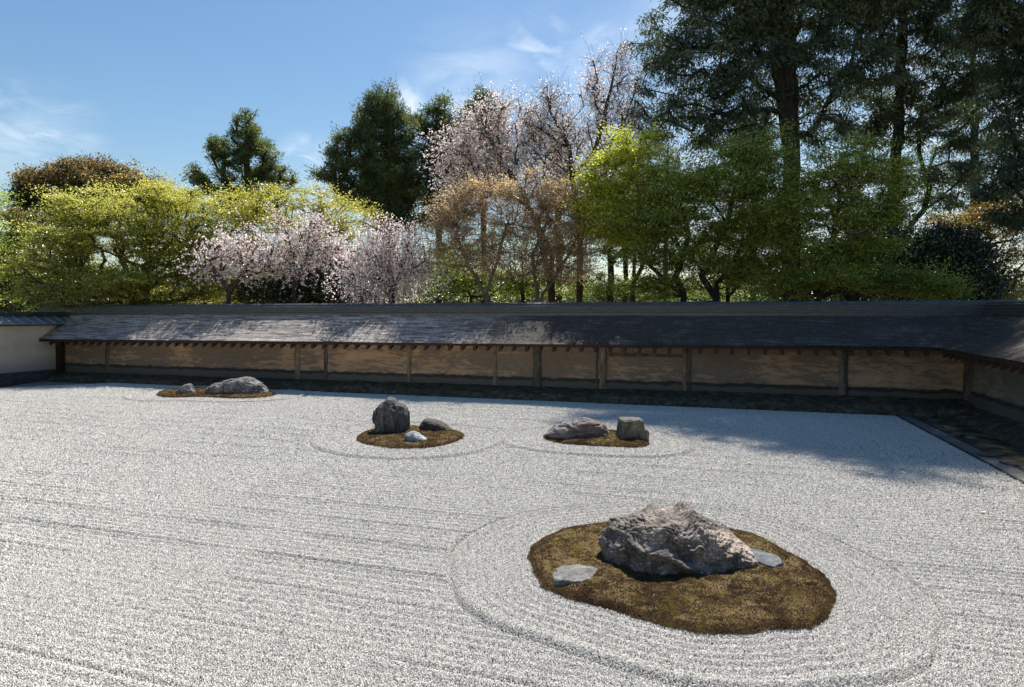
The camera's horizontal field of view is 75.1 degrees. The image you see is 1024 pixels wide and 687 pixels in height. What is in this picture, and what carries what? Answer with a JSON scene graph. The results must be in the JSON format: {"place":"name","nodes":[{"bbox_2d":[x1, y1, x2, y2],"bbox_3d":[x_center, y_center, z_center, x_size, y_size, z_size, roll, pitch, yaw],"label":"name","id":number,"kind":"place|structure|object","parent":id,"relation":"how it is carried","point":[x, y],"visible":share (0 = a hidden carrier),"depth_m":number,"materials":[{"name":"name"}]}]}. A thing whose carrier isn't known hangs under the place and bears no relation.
{"place":"outdoors","nodes":[
{"label":"outdoors","id":0,"kind":"place"},
{"bbox_2d":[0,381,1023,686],"bbox_3d":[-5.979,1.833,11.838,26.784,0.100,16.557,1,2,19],"label":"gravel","id":1,"kind":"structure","parent":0,"point":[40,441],"depth_m":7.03,"materials":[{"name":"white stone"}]},
{"bbox_2d":[156,387,276,398],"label":"moss island","id":2,"kind":"structure","parent":1,"relation":"on","point":[170,392],"depth_m":19.14,"materials":[{"name":"plant"}]},
{"bbox_2d":[175,383,195,393],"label":"garden rock","id":3,"kind":"object","parent":2,"relation":"on","point":[187,388],"visible":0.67,"depth_m":19.31,"materials":[{"name":"grey stone"}]},
{"bbox_2d":[204,376,270,393],"bbox_3d":[-8.190,1.301,19.828,1.965,0.625,1.228,0,2,0],"label":"garden rock","id":4,"kind":"object","parent":2,"relation":"on","point":[245,385],"visible":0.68,"depth_m":19.41,"materials":[{"name":"grey stone"}]},
{"bbox_2d":[356,425,464,448],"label":"moss island","id":5,"kind":"structure","parent":1,"relation":"on","point":[394,440],"depth_m":12.22,"materials":[{"name":"plant"}]},
{"bbox_2d":[372,397,409,432],"bbox_3d":[-2.362,1.453,13.051,0.719,0.810,0.634,0,2,0],"label":"garden rock","id":6,"kind":"object","parent":5,"relation":"on","point":[391,415],"visible":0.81,"depth_m":12.79,"materials":[{"name":"stone"}]},
{"bbox_2d":[404,431,426,441],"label":"garden rock","id":7,"kind":"object","parent":5,"relation":"on","point":[412,436],"visible":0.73,"depth_m":11.94,"materials":[{"name":"grey stone"}]},
{"bbox_2d":[419,418,453,430],"bbox_3d":[-1.445,1.670,13.322,0.865,0.340,0.484,0,2,0],"label":"garden rock","id":8,"kind":"object","parent":5,"relation":"on","point":[432,424],"visible":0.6,"depth_m":13.14,"materials":[{"name":"stone"}]},
{"bbox_2d":[543,429,649,447],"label":"moss island","id":9,"kind":"structure","parent":1,"relation":"on","point":[611,439],"depth_m":11.99,"materials":[{"name":"plant"}]},
{"bbox_2d":[546,417,609,438],"bbox_3d":[1.251,1.647,12.575,1.223,0.490,0.801,0,2,0],"label":"garden rock","id":10,"kind":"object","parent":9,"relation":"on","point":[580,427],"visible":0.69,"depth_m":12.31,"materials":[{"name":"stone"}]},
{"bbox_2d":[615,417,648,441],"bbox_3d":[2.217,1.631,12.394,0.617,0.500,0.536,0,2,0],"label":"garden rock","id":11,"kind":"object","parent":9,"relation":"on","point":[631,427],"visible":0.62,"depth_m":12.14,"materials":[{"name":"stone"}]},
{"bbox_2d":[527,521,836,637],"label":"moss island","id":12,"kind":"structure","parent":1,"relation":"on","point":[795,592],"depth_m":5.43,"materials":[{"name":"brown plant"}]},
{"bbox_2d":[552,564,597,586],"bbox_3d":[0.555,2.033,5.776,0.458,0.141,0.438,0,2,0],"label":"garden rock","id":13,"kind":"object","parent":12,"relation":"on","point":[567,574],"visible":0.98,"depth_m":5.70,"materials":[{"name":"grey stone"}]},
{"bbox_2d":[598,501,757,575],"bbox_3d":[1.574,1.913,6.227,1.537,0.802,1.104,0,2,0],"label":"garden rock","id":14,"kind":"object","parent":12,"relation":"on","point":[679,537],"visible":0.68,"depth_m":5.86,"materials":[{"name":"grey stone"}]},
{"bbox_2d":[750,548,783,567],"bbox_3d":[2.313,2.016,6.133,0.345,0.147,0.529,0,2,0],"label":"garden rock","id":15,"kind":"object","parent":12,"relation":"on","point":[765,558],"visible":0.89,"depth_m":6.04,"materials":[{"name":"grey stone"}]},
{"bbox_2d":[895,415,1023,483],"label":"kerb","id":16,"kind":"structure","parent":1,"relation":"on","point":[992,465],"depth_m":11.11,"materials":[{"name":"stone"}]},
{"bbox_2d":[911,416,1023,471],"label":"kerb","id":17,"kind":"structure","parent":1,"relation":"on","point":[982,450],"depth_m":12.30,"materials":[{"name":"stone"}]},
{"bbox_2d":[0,380,1023,468],"bbox_3d":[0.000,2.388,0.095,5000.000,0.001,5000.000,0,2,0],"label":"ground","id":18,"kind":"structure","parent":0,"point":[5,385],"depth_m":23.63,"materials":[{"name":"soil"}]},
{"bbox_2d":[0,203,49,310],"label":"tree","id":19,"kind":"object","parent":18,"relation":"on","point":[8,219],"visible":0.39,"depth_m":31.36,"materials":[{"name":"green plant"}]},
{"bbox_2d":[0,184,54,311],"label":"maple tree","id":20,"kind":"object","parent":18,"relation":"on","point":[2,253],"visible":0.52,"depth_m":31.23,"materials":[{"name":"green plant"}]},
{"bbox_2d":[0,311,66,384],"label":"plaster wall","id":21,"kind":"structure","parent":18,"relation":"on","point":[26,355],"depth_m":23.84,"materials":[{"name":"white paint"}]},
{"bbox_2d":[0,201,154,311],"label":"camellia shrub","id":22,"kind":"object","parent":18,"relation":"on","point":[28,301],"visible":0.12,"depth_m":33.32,"materials":[{"name":"green plant"}]},
{"bbox_2d":[0,152,184,305],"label":"oak tree","id":23,"kind":"object","parent":18,"relation":"on","point":[66,171],"visible":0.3,"depth_m":44.27,"materials":[{"name":"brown plant"}]},
{"bbox_2d":[0,160,254,312],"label":"maple tree","id":24,"kind":"object","parent":18,"relation":"on","point":[95,219],"visible":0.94,"depth_m":25.66,"materials":[{"name":"green plant"}]},
{"bbox_2d":[150,272,269,303],"bbox_3d":[-12.642,-1.143,28.322,7.085,4.737,3.859,0,2,0],"label":"shrub","id":25,"kind":"object","parent":18,"relation":"on","point":[210,301],"visible":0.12,"depth_m":28.18,"materials":[{"name":"green plant"}]},
{"bbox_2d":[173,107,301,303],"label":"cedar tree","id":26,"kind":"object","parent":18,"relation":"on","point":[250,146],"visible":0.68,"depth_m":44.18,"materials":[{"name":"green plant"}]},
{"bbox_2d":[174,212,307,303],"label":"cherry tree","id":27,"kind":"object","parent":18,"relation":"on","point":[220,248],"visible":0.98,"depth_m":24.52,"materials":[{"name":"pink plant"}]},
{"bbox_2d":[157,176,390,303],"bbox_3d":[-9.929,-2.966,28.266,10.411,8.446,5.704,0,2,0],"label":"maple tree","id":28,"kind":"object","parent":18,"relation":"on","point":[244,213],"visible":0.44,"depth_m":27.44,"materials":[{"name":"green plant"}]},
{"bbox_2d":[232,195,362,303],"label":"cherry tree","id":29,"kind":"object","parent":18,"relation":"on","point":[308,253],"visible":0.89,"depth_m":24.75,"materials":[{"name":"pink plant"}]},
{"bbox_2d":[219,236,382,303],"bbox_3d":[-8.141,-1.571,26.591,6.729,5.749,3.178,0,2,0],"label":"camellia shrub","id":30,"kind":"object","parent":18,"relation":"on","point":[278,292],"visible":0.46,"depth_m":25.89,"materials":[{"name":"green plant"}]},
{"bbox_2d":[301,72,429,299],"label":"cedar tree","id":31,"kind":"object","parent":18,"relation":"on","point":[382,165],"visible":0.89,"depth_m":40.93,"materials":[{"name":"green plant"}]},
{"bbox_2d":[313,209,451,302],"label":"cherry tree","id":32,"kind":"object","parent":18,"relation":"on","point":[400,267],"visible":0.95,"depth_m":22.80,"materials":[{"name":"pink plant"}]},
{"bbox_2d":[403,87,472,302],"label":"cedar tree","id":33,"kind":"object","parent":18,"relation":"on","point":[436,109],"visible":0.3,"depth_m":42.90,"materials":[{"name":"green plant"}]},
{"bbox_2d":[456,83,523,302],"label":"cedar tree","id":34,"kind":"object","parent":18,"relation":"on","point":[473,108],"visible":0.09,"depth_m":45.09,"materials":[{"name":"plant"}]},
{"bbox_2d":[417,71,589,301],"bbox_3d":[-0.319,-4.333,25.506,6.629,11.398,3.424,0,2,0],"label":"cherry tree","id":35,"kind":"object","parent":18,"relation":"on","point":[470,157],"visible":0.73,"depth_m":24.97,"materials":[{"name":"pink plant"}]},
{"bbox_2d":[413,232,600,302],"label":"maple tree","id":36,"kind":"object","parent":18,"relation":"on","point":[469,286],"visible":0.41,"depth_m":33.40,"materials":[{"name":"plant"}]},
{"bbox_2d":[404,156,613,302],"bbox_3d":[0.171,-2.336,22.694,8.025,7.639,4.504,0,2,0],"label":"maple tree","id":37,"kind":"object","parent":18,"relation":"on","point":[483,253],"visible":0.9,"depth_m":22.34,"materials":[{"name":"brown plant"}]},
{"bbox_2d":[0,255,1023,311],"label":"wood","id":38,"kind":"object","parent":18,"relation":"on","point":[474,300],"visible":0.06,"depth_m":53.64,"materials":[{"name":"green plant"}]},
{"bbox_2d":[38,300,988,417],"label":"earthen wall","id":39,"kind":"structure","parent":18,"relation":"on","point":[869,357],"depth_m":18.75,"materials":[{"name":"paint"}]},
{"bbox_2d":[542,131,578,301],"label":"cedar tree","id":40,"kind":"object","parent":18,"relation":"on","point":[559,299],"visible":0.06,"depth_m":47.64,"materials":[{"name":"green plant"}]},
{"bbox_2d":[511,28,664,301],"bbox_3d":[2.730,-5.096,24.891,5.981,12.984,2.903,0,2,0],"label":"cherry tree","id":41,"kind":"object","parent":18,"relation":"on","point":[565,132],"visible":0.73,"depth_m":24.50,"materials":[{"name":"pink plant"}]},
{"bbox_2d":[593,166,636,301],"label":"cedar tree","id":42,"kind":"object","parent":18,"relation":"on","point":[613,263],"visible":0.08,"depth_m":35.75,"materials":[{"name":"green plant"}]},
{"bbox_2d":[554,116,686,301],"bbox_3d":[3.638,-2.873,21.994,4.757,8.707,3.659,0,2,0],"label":"maple tree","id":43,"kind":"object","parent":18,"relation":"on","point":[625,155],"visible":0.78,"depth_m":21.52,"materials":[{"name":"green plant"}]},
{"bbox_2d":[618,162,649,301],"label":"cedar tree","id":44,"kind":"object","parent":18,"relation":"on","point":[624,272],"visible":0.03,"depth_m":39.72,"materials":[{"name":"plant"}]},
{"bbox_2d":[639,139,692,301],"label":"cedar tree","id":45,"kind":"object","parent":18,"relation":"on","point":[672,153],"visible":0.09,"depth_m":37.32,"materials":[{"name":"green plant"}]},
{"bbox_2d":[557,265,801,301],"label":"maple tree","id":46,"kind":"object","parent":18,"relation":"on","point":[599,288],"visible":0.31,"depth_m":34.60,"materials":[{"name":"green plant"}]},
{"bbox_2d":[593,110,837,301],"bbox_3d":[6.378,-2.779,21.350,7.623,8.730,4.935,0,2,0],"label":"maple tree","id":47,"kind":"object","parent":18,"relation":"on","point":[702,187],"visible":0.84,"depth_m":20.69,"materials":[{"name":"green plant"}]},
{"bbox_2d":[716,92,781,300],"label":"cedar tree","id":48,"kind":"object","parent":18,"relation":"on","point":[757,154],"visible":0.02,"depth_m":35.26,"materials":[{"name":"green plant"}]},
{"bbox_2d":[618,0,952,300],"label":"cypress tree","id":49,"kind":"object","parent":18,"relation":"on","point":[774,28],"visible":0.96,"depth_m":25.09,"materials":[{"name":"green plant"}]},
{"bbox_2d":[749,184,924,300],"bbox_3d":[13.014,-2.684,26.840,6.872,7.970,3.582,0,2,0],"label":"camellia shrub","id":50,"kind":"object","parent":18,"relation":"on","point":[855,296],"visible":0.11,"depth_m":26.41,"materials":[{"name":"green plant"}]},
{"bbox_2d":[707,121,1004,300],"bbox_3d":[10.265,-2.581,20.183,8.853,8.303,4.792,0,2,0],"label":"maple tree","id":51,"kind":"object","parent":18,"relation":"on","point":[842,214],"visible":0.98,"depth_m":19.65,"materials":[{"name":"green plant"}]},
{"bbox_2d":[822,0,1022,299],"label":"cypress tree","id":52,"kind":"object","parent":18,"relation":"on","point":[945,94],"visible":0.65,"depth_m":27.27,"materials":[{"name":"green plant"}]},
{"bbox_2d":[856,212,1023,300],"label":"camellia shrub","id":53,"kind":"object","parent":18,"relation":"on","point":[968,251],"visible":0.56,"depth_m":23.76,"materials":[{"name":"green plant"}]},
{"bbox_2d":[900,416,1023,480],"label":"gravel margin","id":54,"kind":"object","parent":18,"relation":"on","point":[1014,471],"visible":0.8,"depth_m":11.72,"materials":[{"name":"grey gravel"}]},
{"bbox_2d":[915,416,1023,467],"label":"earth strip","id":55,"kind":"object","parent":18,"relation":"on","point":[985,442],"visible":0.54,"depth_m":12.40,"materials":[{"name":"brown soil"}]},
{"bbox_2d":[947,432,966,436],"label":"edging stone","id":56,"kind":"object","parent":55,"relation":"on","point":[958,434],"visible":0.93,"depth_m":12.82,"materials":[{"name":"grey stone"}]},
{"bbox_2d":[964,435,978,438],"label":"edging stone","id":57,"kind":"object","parent":55,"relation":"on","point":[970,437],"visible":0.86,"depth_m":12.53,"materials":[{"name":"grey stone"}]},
{"bbox_2d":[976,451,1005,456],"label":"edging stone","id":58,"kind":"object","parent":55,"relation":"on","point":[991,454],"visible":1,"depth_m":10.99,"materials":[{"name":"grey stone"}]},
{"bbox_2d":[999,459,1023,465],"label":"edging stone","id":59,"kind":"object","parent":55,"relation":"on","point":[1010,462],"visible":0.95,"depth_m":10.34,"materials":[{"name":"grey stone"}]},
{"bbox_2d":[916,191,1023,299],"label":"maple tree","id":60,"kind":"object","parent":18,"relation":"on","point":[1013,252],"visible":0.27,"depth_m":29.58,"materials":[{"name":"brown plant"}]},
{"bbox_2d":[924,1,1022,258],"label":"cypress tree","id":61,"kind":"object","parent":18,"relation":"on","point":[975,155],"visible":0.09,"depth_m":37.41,"materials":[{"name":"green plant"}]},
{"bbox_2d":[929,0,1023,238],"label":"cypress tree","id":62,"kind":"object","parent":18,"relation":"on","point":[1006,53],"visible":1,"depth_m":23.63,"materials":[{"name":"green plant"}]},
{"bbox_2d":[939,299,1023,448],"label":"earthen wall","id":63,"kind":"structure","parent":18,"relation":"on","point":[987,348],"depth_m":13.87,"materials":[{"name":"paint"}]},
{"bbox_2d":[0,0,1023,302],"label":"sky","id":64,"kind":"structure","parent":0,"point":[146,81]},
{"bbox_2d":[433,211,617,302],"bbox_3d":[0.789,-2.737,32.955,9.429,7.586,3.746,0,2,0],"label":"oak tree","id":65,"kind":"object","parent":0,"point":[521,287],"visible":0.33,"depth_m":32.61,"materials":[{"name":"green plant"}]},
{"bbox_2d":[616,161,646,301],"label":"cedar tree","id":66,"kind":"object","parent":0,"point":[633,270],"visible":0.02,"depth_m":43.74,"materials":[{"name":"plant"}]},
{"bbox_2d":[658,201,824,301],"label":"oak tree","id":67,"kind":"object","parent":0,"point":[730,286],"visible":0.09,"depth_m":30.71,"materials":[{"name":"green plant"}]}
]}

